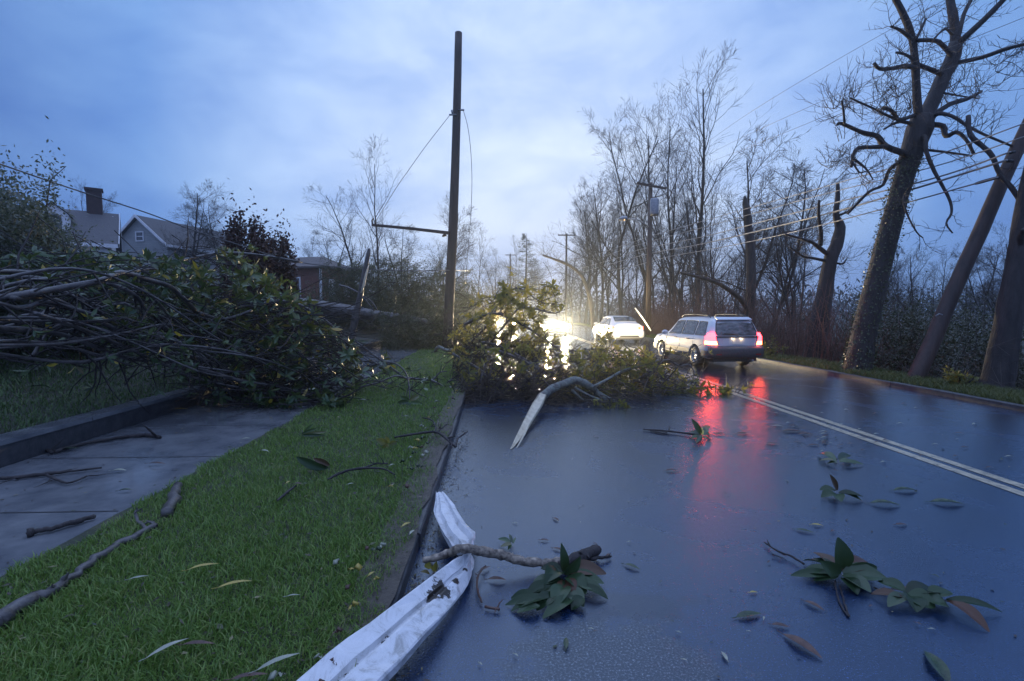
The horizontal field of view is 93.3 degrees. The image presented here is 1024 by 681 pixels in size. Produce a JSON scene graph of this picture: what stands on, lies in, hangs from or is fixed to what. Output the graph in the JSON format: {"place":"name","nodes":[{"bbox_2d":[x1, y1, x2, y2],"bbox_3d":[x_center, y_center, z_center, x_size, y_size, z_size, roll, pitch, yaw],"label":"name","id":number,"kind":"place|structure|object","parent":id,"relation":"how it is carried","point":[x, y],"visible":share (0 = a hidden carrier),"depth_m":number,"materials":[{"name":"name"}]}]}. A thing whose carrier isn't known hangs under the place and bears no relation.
{"place":"outdoors","nodes":[
{"label":"outdoors","id":0,"kind":"place"},
{"bbox_2d":[0,338,435,576],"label":"pavement","id":1,"kind":"structure","parent":0,"point":[168,448],"depth_m":5.19,"materials":[{"name":"concrete"}]},
{"bbox_2d":[0,467,108,487],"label":"pavement stick","id":2,"kind":"object","parent":1,"relation":"on","point":[49,474],"visible":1,"depth_m":4.83,"materials":[{"name":"wood"}]},
{"bbox_2d":[26,514,95,537],"bbox_3d":[-3.470,1.428,3.733,0.095,0.070,0.404,3,5,42],"label":"pavement stick","id":3,"kind":"object","parent":1,"relation":"on","point":[31,532],"visible":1,"depth_m":3.70,"materials":[{"name":"wood"}]},
{"bbox_2d":[45,424,161,453],"bbox_3d":[-5.296,1.182,5.954,1.605,0.261,0.582,-2,4,-23],"label":"pavement stick","id":4,"kind":"object","parent":1,"relation":"on","point":[152,434],"visible":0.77,"depth_m":6.17,"materials":[{"name":"wood"}]},
{"bbox_2d":[0,304,1023,433],"bbox_3d":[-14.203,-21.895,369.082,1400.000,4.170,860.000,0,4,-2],"label":"ground","id":5,"kind":"structure","parent":0,"point":[370,335],"depth_m":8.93,"materials":[{"name":"plant"}]},
{"bbox_2d":[0,145,80,370],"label":"leafy shrub","id":6,"kind":"object","parent":5,"relation":"on","point":[15,229],"visible":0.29,"depth_m":8.66,"materials":[{"name":"green plant"}]},
{"bbox_2d":[0,116,89,357],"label":"leafy shrub","id":7,"kind":"object","parent":5,"relation":"on","point":[46,214],"visible":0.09,"depth_m":9.95,"materials":[{"name":"green plant"}]},
{"bbox_2d":[2,187,122,273],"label":"white house","id":8,"kind":"structure","parent":5,"relation":"on","point":[106,226],"depth_m":32.83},
{"bbox_2d":[17,239,151,358],"bbox_3d":[-9.793,-0.921,11.030,2.554,2.829,2.408,-3,4,-35],"label":"evergreen shrub","id":9,"kind":"object","parent":5,"relation":"on","point":[92,349],"visible":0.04,"depth_m":11.00,"materials":[{"name":"green plant"}]},
{"bbox_2d":[120,214,234,300],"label":"grey house","id":10,"kind":"structure","parent":5,"relation":"on","point":[139,233],"depth_m":42.51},
{"bbox_2d":[149,178,234,281],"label":"bare tree","id":11,"kind":"object","parent":5,"relation":"on","point":[196,212],"visible":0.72,"depth_m":42.45,"materials":[{"name":"plant"}]},
{"bbox_2d":[0,334,397,467],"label":"garden wall","id":12,"kind":"structure","parent":5,"relation":"on","point":[19,445],"depth_m":6.38,"materials":[{"name":"stone"}]},
{"bbox_2d":[175,186,234,263],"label":"bare tree","id":13,"kind":"object","parent":5,"relation":"on","point":[212,210],"visible":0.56,"depth_m":43.94,"materials":[{"name":"plant"}]},
{"bbox_2d":[0,209,434,417],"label":"fallen magnolia","id":14,"kind":"object","parent":5,"relation":"on","point":[195,349],"visible":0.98,"depth_m":8.05,"materials":[{"name":"green plant"}]},
{"bbox_2d":[0,323,482,680],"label":"verge","id":15,"kind":"structure","parent":5,"relation":"on","point":[81,536],"depth_m":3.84,"materials":[{"name":"plant"}]},
{"bbox_2d":[0,507,157,627],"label":"grass stick","id":16,"kind":"object","parent":15,"relation":"on","point":[8,612],"depth_m":2.90,"materials":[{"name":"wood"}]},
{"bbox_2d":[161,482,182,518],"bbox_3d":[-2.940,1.375,4.208,0.129,0.100,0.716,-2,4,-30],"label":"grass stick","id":17,"kind":"object","parent":15,"relation":"on","point":[173,496],"depth_m":4.11,"materials":[{"name":"wood"}]},
{"bbox_2d":[2,353,460,680],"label":"verge litter","id":18,"kind":"object","parent":15,"relation":"on","point":[218,625],"visible":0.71,"depth_m":3.04,"materials":[{"name":"plant"}]},
{"bbox_2d":[296,457,329,470],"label":"leaf","id":19,"kind":"object","parent":15,"relation":"on","point":[318,464],"visible":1,"depth_m":4.94,"materials":[{"name":"green plant"}]},
{"bbox_2d":[341,334,440,397],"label":"arched branch","id":20,"kind":"object","parent":15,"relation":"on","point":[395,375],"visible":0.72,"depth_m":10.23,"materials":[{"name":"brown plant"}]},
{"bbox_2d":[321,335,482,658],"bbox_3d":[-1.405,0.514,18.028,0.305,0.016,44.000,0,4,-2],"label":"dirt edge","id":21,"kind":"object","parent":15,"relation":"on","point":[386,594],"visible":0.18,"depth_m":3.49,"materials":[{"name":"soil"}]},
{"bbox_2d":[371,31,463,348],"bbox_3d":[-3.910,-6.073,20.263,3.824,13.498,0.668,-1,4,-10],"label":"utility pole","id":22,"kind":"object","parent":15,"relation":"on","point":[451,232],"visible":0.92,"depth_m":20.39,"materials":[{"name":"wood"}]},
{"bbox_2d":[0,163,504,270],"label":"telephone cable","id":23,"kind":"object","parent":22,"relation":"attached to","point":[216,237],"visible":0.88,"depth_m":16.51,"materials":[{"name":"rubber"}]},
{"bbox_2d":[394,416,467,448],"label":"grass twig","id":24,"kind":"object","parent":15,"relation":"on","point":[448,439],"depth_m":6.19,"materials":[{"name":"wood"}]},
{"bbox_2d":[211,178,277,330],"bbox_3d":[-10.194,-3.040,18.449,2.332,5.924,2.268,0,4,-2],"label":"brown shrub","id":25,"kind":"object","parent":5,"relation":"on","point":[236,233],"visible":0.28,"depth_m":18.11,"materials":[{"name":"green plant"}]},
{"bbox_2d":[257,209,304,327],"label":"brown shrub","id":26,"kind":"object","parent":5,"relation":"on","point":[282,266],"visible":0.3,"depth_m":21.16,"materials":[{"name":"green plant"}]},
{"bbox_2d":[276,257,354,299],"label":"brick house","id":27,"kind":"structure","parent":5,"relation":"on","point":[306,270],"depth_m":38.50,"materials":[{"name":"brown"}]},
{"bbox_2d":[310,225,358,262],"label":"bare tree","id":28,"kind":"object","parent":5,"relation":"on","point":[335,240],"visible":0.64,"depth_m":43.79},
{"bbox_2d":[308,248,373,304],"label":"roadside shrub","id":29,"kind":"object","parent":5,"relation":"on","point":[327,290],"visible":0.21,"depth_m":34.87,"materials":[{"name":"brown plant"}]},
{"bbox_2d":[300,182,393,304],"bbox_3d":[-11.629,-6.418,35.344,6.986,9.929,5.053,0,4,1],"label":"bare tree","id":30,"kind":"object","parent":5,"relation":"on","point":[345,243],"visible":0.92,"depth_m":34.71,"materials":[{"name":"plant"}]},
{"bbox_2d":[339,248,377,339],"bbox_3d":[-6.381,-1.563,19.783,1.757,4.381,0.491,1,4,13],"label":"trunk","id":31,"kind":"object","parent":5,"relation":"on","point":[360,296],"visible":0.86,"depth_m":19.61,"materials":[{"name":"brown plant"}]},
{"bbox_2d":[339,134,410,291],"bbox_3d":[-9.129,-7.404,33.535,4.720,13.347,5.930,3,5,42],"label":"bare tree","id":32,"kind":"object","parent":5,"relation":"on","point":[377,240],"visible":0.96,"depth_m":32.64,"materials":[{"name":"plant"}]},
{"bbox_2d":[338,238,417,308],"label":"roadside shrub","id":33,"kind":"object","parent":5,"relation":"on","point":[376,271],"visible":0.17,"depth_m":34.47,"materials":[{"name":"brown plant"}]},
{"bbox_2d":[300,251,487,350],"bbox_3d":[-6.638,-2.231,25.141,10.942,5.294,11.765,0,4,-2],"label":"hedge","id":34,"kind":"object","parent":5,"relation":"on","point":[410,336],"visible":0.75,"depth_m":26.35,"materials":[{"name":"green plant"}]},
{"bbox_2d":[363,220,427,293],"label":"bare tree","id":35,"kind":"object","parent":5,"relation":"on","point":[393,242],"visible":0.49,"depth_m":36.43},
{"bbox_2d":[370,247,445,310],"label":"roadside shrub","id":36,"kind":"object","parent":5,"relation":"on","point":[413,276],"visible":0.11,"depth_m":33.00,"materials":[{"name":"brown plant"}]},
{"bbox_2d":[388,329,485,607],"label":"kerb","id":37,"kind":"structure","parent":5,"relation":"on","point":[427,508],"depth_m":4.03,"materials":[{"name":"concrete"}]},
{"bbox_2d":[297,492,474,680],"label":"bent gutter","id":38,"kind":"object","parent":37,"relation":"on","point":[384,645],"visible":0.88,"depth_m":2.51,"materials":[{"name":"metal"}]},
{"bbox_2d":[422,544,559,566],"bbox_3d":[-0.094,1.443,3.232,0.991,0.250,0.150,-1,4,-10],"label":"broken stick","id":39,"kind":"object","parent":38,"relation":"on","point":[487,552],"visible":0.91,"depth_m":3.20,"materials":[{"name":"wood"}]},
{"bbox_2d":[419,192,485,296],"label":"bare tree","id":40,"kind":"object","parent":5,"relation":"on","point":[464,251],"visible":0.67,"depth_m":41.95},
{"bbox_2d":[507,233,548,317],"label":"pine tree","id":41,"kind":"object","parent":5,"relation":"on","point":[526,245],"visible":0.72,"depth_m":74.50,"materials":[{"name":"green plant"}]},
{"bbox_2d":[530,235,595,329],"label":"arched tree","id":42,"kind":"object","parent":5,"relation":"on","point":[592,311],"visible":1,"depth_m":32.94,"materials":[{"name":"brown plant"}]},
{"bbox_2d":[543,246,584,327],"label":"bare tree","id":43,"kind":"object","parent":5,"relation":"on","point":[572,276],"visible":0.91,"depth_m":48.23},
{"bbox_2d":[538,191,632,323],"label":"bare tree","id":44,"kind":"object","parent":5,"relation":"on","point":[590,288],"visible":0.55,"depth_m":58.50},
{"bbox_2d":[571,214,609,324],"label":"bare tree","id":45,"kind":"object","parent":5,"relation":"on","point":[586,262],"visible":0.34,"depth_m":63.24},
{"bbox_2d":[570,174,628,324],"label":"bare tree","id":46,"kind":"object","parent":5,"relation":"on","point":[595,286],"visible":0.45,"depth_m":71.28,"materials":[{"name":"plant"}]},
{"bbox_2d":[564,170,643,322],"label":"bare tree","id":47,"kind":"object","parent":5,"relation":"on","point":[600,257],"visible":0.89,"depth_m":51.17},
{"bbox_2d":[578,207,636,315],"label":"bare tree","id":48,"kind":"object","parent":5,"relation":"on","point":[607,289],"visible":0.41,"depth_m":66.30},
{"bbox_2d":[536,121,705,315],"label":"bare tree","id":49,"kind":"object","parent":5,"relation":"on","point":[618,286],"visible":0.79,"depth_m":48.26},
{"bbox_2d":[597,183,668,315],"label":"bare tree","id":50,"kind":"object","parent":5,"relation":"on","point":[623,270],"visible":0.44,"depth_m":62.07,"materials":[{"name":"plant"}]},
{"bbox_2d":[619,180,666,334],"bbox_3d":[8.261,-4.999,30.797,3.091,10.247,0.959,0,4,-2],"label":"utility pole","id":51,"kind":"object","parent":5,"relation":"on","point":[653,206],"visible":0.98,"depth_m":30.89,"materials":[{"name":"wood"}]},
{"bbox_2d":[577,80,709,329],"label":"bare tree","id":52,"kind":"object","parent":5,"relation":"on","point":[641,266],"visible":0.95,"depth_m":41.45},
{"bbox_2d":[615,127,717,321],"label":"bare tree","id":53,"kind":"object","parent":5,"relation":"on","point":[669,284],"visible":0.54,"depth_m":55.30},
{"bbox_2d":[651,222,720,322],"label":"bare tree","id":54,"kind":"object","parent":5,"relation":"on","point":[666,297],"visible":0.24,"depth_m":63.91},
{"bbox_2d":[631,192,745,317],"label":"bare tree","id":55,"kind":"object","parent":5,"relation":"on","point":[680,293],"visible":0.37,"depth_m":58.46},
{"bbox_2d":[356,276,1023,327],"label":"distant woods","id":56,"kind":"object","parent":5,"relation":"on","point":[576,308],"visible":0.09,"depth_m":122.77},
{"bbox_2d":[626,78,757,320],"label":"bare tree","id":57,"kind":"object","parent":5,"relation":"on","point":[669,226],"visible":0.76,"depth_m":43.71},
{"bbox_2d":[677,234,721,314],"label":"bare tree","id":58,"kind":"object","parent":5,"relation":"on","point":[689,277],"visible":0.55,"depth_m":49.78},
{"bbox_2d":[655,41,773,315],"bbox_3d":[14.995,-10.360,38.212,8.245,23.641,10.612,0,4,2],"label":"bare tree","id":59,"kind":"object","parent":5,"relation":"on","point":[701,188],"visible":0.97,"depth_m":37.54,"materials":[{"name":"wood"}]},
{"bbox_2d":[689,220,739,316],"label":"bare tree","id":60,"kind":"object","parent":5,"relation":"on","point":[713,260],"visible":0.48,"depth_m":52.01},
{"bbox_2d":[680,196,755,325],"bbox_3d":[9.971,-3.151,23.108,5.387,7.954,1.153,-2,4,-30],"label":"jagged snag","id":61,"kind":"object","parent":5,"relation":"on","point":[750,259],"visible":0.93,"depth_m":24.07,"materials":[{"name":"brown plant"}]},
{"bbox_2d":[682,161,774,313],"bbox_3d":[13.195,-4.762,30.006,4.540,12.838,5.704,0,4,-7],"label":"bare tree","id":62,"kind":"object","parent":5,"relation":"on","point":[711,239],"visible":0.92,"depth_m":30.41,"materials":[{"name":"wood"}]},
{"bbox_2d":[709,183,769,269],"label":"bare tree","id":63,"kind":"object","parent":5,"relation":"on","point":[734,226],"visible":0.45,"depth_m":56.42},
{"bbox_2d":[652,122,840,312],"bbox_3d":[15.769,-5.818,32.776,10.491,15.634,9.019,-3,4,-36],"label":"bare tree","id":64,"kind":"object","parent":5,"relation":"on","point":[769,215],"visible":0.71,"depth_m":32.33,"materials":[{"name":"wood"}]},
{"bbox_2d":[595,272,981,375],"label":"undergrowth","id":65,"kind":"object","parent":5,"relation":"on","point":[661,324],"visible":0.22,"depth_m":21.02,"materials":[{"name":"plant"}]},
{"bbox_2d":[739,189,838,334],"bbox_3d":[16.731,-3.784,30.019,5.931,11.541,5.262,0,4,5],"label":"bare tree","id":66,"kind":"object","parent":5,"relation":"on","point":[776,249],"visible":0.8,"depth_m":29.98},
{"bbox_2d":[566,322,1023,404],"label":"verge","id":67,"kind":"structure","parent":5,"relation":"on","point":[848,373],"depth_m":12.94,"materials":[{"name":"plant"}]},
{"bbox_2d":[558,233,573,321],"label":"utility pole","id":68,"kind":"object","parent":67,"relation":"on","point":[566,275],"visible":0.55,"depth_m":65.79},
{"bbox_2d":[531,136,1023,274],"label":"power line","id":69,"kind":"object","parent":68,"relation":"attached to","point":[850,187],"visible":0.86,"depth_m":15.13,"materials":[{"name":"metal"}]},
{"bbox_2d":[942,365,979,385],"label":"verge plant","id":70,"kind":"object","parent":67,"relation":"on","point":[959,377],"visible":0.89,"depth_m":10.67,"materials":[{"name":"green plant"}]},
{"bbox_2d":[907,118,1023,377],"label":"utility pole","id":71,"kind":"object","parent":67,"relation":"on","point":[921,365],"visible":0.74,"depth_m":11.74,"materials":[{"name":"wood"}]},
{"bbox_2d":[608,177,997,270],"bbox_3d":[10.127,-5.321,30.053,0.108,1.001,38.369,0,4,-3],"label":"power line","id":72,"kind":"object","parent":71,"relation":"attached to","point":[841,219],"visible":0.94,"depth_m":15.62,"materials":[{"name":"metal"}]},
{"bbox_2d":[567,323,1023,411],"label":"kerb","id":73,"kind":"structure","parent":5,"relation":"on","point":[995,403],"depth_m":10.78,"materials":[{"name":"concrete"}]},
{"bbox_2d":[733,141,871,326],"bbox_3d":[20.639,-6.333,34.855,7.316,16.045,8.246,-1,4,-9],"label":"bare tree","id":74,"kind":"object","parent":5,"relation":"on","point":[794,254],"visible":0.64,"depth_m":34.10,"materials":[{"name":"wood"}]},
{"bbox_2d":[771,193,846,324],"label":"bare tree","id":75,"kind":"object","parent":5,"relation":"on","point":[800,258],"visible":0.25,"depth_m":73.14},
{"bbox_2d":[777,182,873,359],"bbox_3d":[10.807,-2.038,16.933,3.059,7.082,2.190,0,4,-2],"label":"snapped tree","id":76,"kind":"object","parent":5,"relation":"on","point":[831,253],"visible":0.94,"depth_m":17.13,"materials":[{"name":"brown plant"}]},
{"bbox_2d":[573,159,1007,274],"bbox_3d":[9.717,-6.646,39.886,0.145,1.770,58.568,0,4,-2],"label":"power line","id":77,"kind":"object","parent":76,"relation":"attached to","point":[979,168],"visible":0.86,"depth_m":15.46,"materials":[{"name":"metal"}]},
{"bbox_2d":[664,280,1023,399],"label":"brush","id":78,"kind":"object","parent":5,"relation":"on","point":[969,371],"visible":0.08,"depth_m":14.10,"materials":[{"name":"plant"}]},
{"bbox_2d":[831,277,932,365],"bbox_3d":[14.833,-0.009,19.689,4.116,5.087,2.933,0,4,-2],"label":"hollow shrub","id":79,"kind":"object","parent":5,"relation":"on","point":[905,333],"visible":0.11,"depth_m":19.38,"materials":[{"name":"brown plant"}]},
{"bbox_2d":[843,284,971,377],"bbox_3d":[12.335,0.045,15.414,3.121,3.705,3.331,0,4,-2],"label":"hollow shrub","id":80,"kind":"object","parent":5,"relation":"on","point":[909,323],"visible":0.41,"depth_m":15.05,"materials":[{"name":"green plant"}]},
{"bbox_2d":[793,0,1023,370],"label":"broken tree","id":81,"kind":"object","parent":5,"relation":"on","point":[921,124],"visible":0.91,"depth_m":12.88,"materials":[{"name":"brown plant"}]},
{"bbox_2d":[520,151,1010,279],"bbox_3d":[9.008,-8.127,51.435,5.667,2.954,81.799,0,4,-7],"label":"power line","id":82,"kind":"object","parent":81,"relation":"attached to","point":[836,202],"visible":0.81,"depth_m":15.59,"materials":[{"name":"metal"}]},
{"bbox_2d":[531,123,1023,271],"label":"power line","id":83,"kind":"object","parent":81,"relation":"attached to","point":[846,180],"visible":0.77,"depth_m":15.39,"materials":[{"name":"rubber"}]},
{"bbox_2d":[882,241,957,345],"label":"bare tree","id":84,"kind":"object","parent":5,"relation":"on","point":[911,280],"visible":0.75,"depth_m":26.85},
{"bbox_2d":[892,271,991,369],"bbox_3d":[20.013,-0.454,22.721,4.786,5.575,3.470,0,4,-2],"label":"hollow shrub","id":85,"kind":"object","parent":5,"relation":"on","point":[917,311],"visible":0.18,"depth_m":22.54,"materials":[{"name":"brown plant"}]},
{"bbox_2d":[918,241,983,317],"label":"bare tree","id":86,"kind":"object","parent":5,"relation":"on","point":[943,286],"visible":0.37,"depth_m":44.09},
{"bbox_2d":[918,292,1023,382],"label":"hollow shrub","id":87,"kind":"object","parent":5,"relation":"on","point":[961,327],"visible":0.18,"depth_m":15.46,"materials":[{"name":"green plant"}]},
{"bbox_2d":[940,243,1006,340],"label":"bare tree","id":88,"kind":"object","parent":5,"relation":"on","point":[991,279],"visible":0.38,"depth_m":47.94,"materials":[{"name":"wood"}]},
{"bbox_2d":[934,285,1023,374],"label":"hollow shrub","id":89,"kind":"object","parent":5,"relation":"on","point":[971,334],"visible":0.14,"depth_m":20.52,"materials":[{"name":"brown plant"}]},
{"bbox_2d":[954,220,1008,342],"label":"bare tree","id":90,"kind":"object","parent":5,"relation":"on","point":[995,295],"visible":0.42,"depth_m":23.97,"materials":[{"name":"plant"}]},
{"bbox_2d":[963,251,1002,317],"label":"bare tree","id":91,"kind":"object","parent":5,"relation":"on","point":[992,316],"visible":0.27,"depth_m":54.16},
{"bbox_2d":[945,316,1023,389],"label":"hollow shrub","id":92,"kind":"object","parent":5,"relation":"on","point":[1018,385],"visible":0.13,"depth_m":13.77,"materials":[{"name":"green plant"}]},
{"bbox_2d":[979,167,1023,388],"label":"edge tree","id":93,"kind":"object","parent":5,"relation":"on","point":[1008,322],"visible":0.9,"depth_m":10.88,"materials":[{"name":"brown plant"}]},
{"bbox_2d":[0,0,1023,311],"label":"sky","id":94,"kind":"structure","parent":0,"point":[143,100],"materials":[{"name":"blue"}]},
{"bbox_2d":[539,314,568,334],"bbox_3d":[2.943,-1.189,35.407,2.242,1.457,4.895,0,4,-2],"label":"sedan","id":95,"kind":"object","parent":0,"point":[560,325],"visible":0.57,"depth_m":33.36,"materials":[{"name":"paint"}]},
{"bbox_2d":[391,315,1023,680],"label":"road","id":96,"kind":"structure","parent":0,"point":[572,474],"depth_m":3.93,"materials":[{"name":"asphalt"}]},
{"bbox_2d":[389,402,486,680],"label":"gutter litter","id":97,"kind":"object","parent":96,"relation":"on","point":[416,584],"visible":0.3,"depth_m":3.64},
{"bbox_2d":[505,543,607,618],"bbox_3d":[0.322,1.478,3.012,0.486,0.236,0.644,3,4,35],"label":"leafy sprig","id":98,"kind":"object","parent":96,"relation":"on","point":[552,590],"visible":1,"depth_m":3.02,"materials":[{"name":"green plant"}]},
{"bbox_2d":[557,544,611,565],"bbox_3d":[0.501,1.520,3.413,0.444,0.096,0.120,-2,4,-28],"label":"broken stick","id":99,"kind":"object","parent":96,"relation":"on","point":[591,552],"visible":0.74,"depth_m":3.41,"materials":[{"name":"wood"}]},
{"bbox_2d":[510,360,659,448],"bbox_3d":[1.265,0.989,8.982,1.076,0.795,6.105,2,4,34],"label":"splintered limb","id":100,"kind":"object","parent":96,"relation":"on","point":[539,400],"visible":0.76,"depth_m":9.05,"materials":[{"name":"brown plant"}]},
{"bbox_2d":[404,262,770,409],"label":"fallen branches","id":101,"kind":"object","parent":96,"relation":"on","point":[494,375],"depth_m":11.17,"materials":[{"name":"plant"}]},
{"bbox_2d":[583,395,630,408],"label":"leafy branch","id":102,"kind":"object","parent":96,"relation":"on","point":[605,403],"visible":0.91,"depth_m":8.88,"materials":[{"name":"green plant"}]},
{"bbox_2d":[593,316,643,341],"bbox_3d":[6.071,-0.730,28.190,2.242,1.457,4.895,0,4,-5],"label":"sedan","id":103,"kind":"object","parent":96,"relation":"on","point":[624,327],"visible":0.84,"depth_m":26.02,"materials":[{"name":"white paint"}]},
{"bbox_2d":[654,314,763,365],"bbox_3d":[6.518,-0.095,16.627,2.171,1.658,4.555,0,4,-6],"label":"station wagon","id":104,"kind":"object","parent":96,"relation":"on","point":[738,340],"visible":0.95,"depth_m":14.66,"materials":[{"name":"silver metal"}]},
{"bbox_2d":[530,322,1023,495],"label":"road marking","id":105,"kind":"object","parent":96,"relation":"on","point":[1004,487],"depth_m":6.28,"materials":[{"name":"yellow paint"}]},
{"bbox_2d":[790,537,885,593],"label":"leafy sprig","id":106,"kind":"object","parent":96,"relation":"on","point":[858,572],"visible":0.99,"depth_m":3.20,"materials":[{"name":"green plant"}]},
{"bbox_2d":[818,451,863,464],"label":"leafy sprig","id":107,"kind":"object","parent":96,"relation":"on","point":[842,457],"visible":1,"depth_m":5.65,"materials":[{"name":"green plant"}]},
{"bbox_2d":[820,475,862,501],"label":"leafy sprig","id":108,"kind":"object","parent":96,"relation":"on","point":[827,491],"visible":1,"depth_m":4.61,"materials":[{"name":"green plant"}]},
{"bbox_2d":[871,577,1002,631],"bbox_3d":[2.544,1.560,2.891,0.654,0.089,0.302,2,4,26],"label":"leafy sprig","id":109,"kind":"object","parent":96,"relation":"on","point":[918,595],"visible":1,"depth_m":2.91,"materials":[{"name":"green plant"}]},
{"bbox_2d":[924,651,950,680],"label":"leaf","id":110,"kind":"object","parent":96,"relation":"on","point":[939,665],"visible":1,"depth_m":2.40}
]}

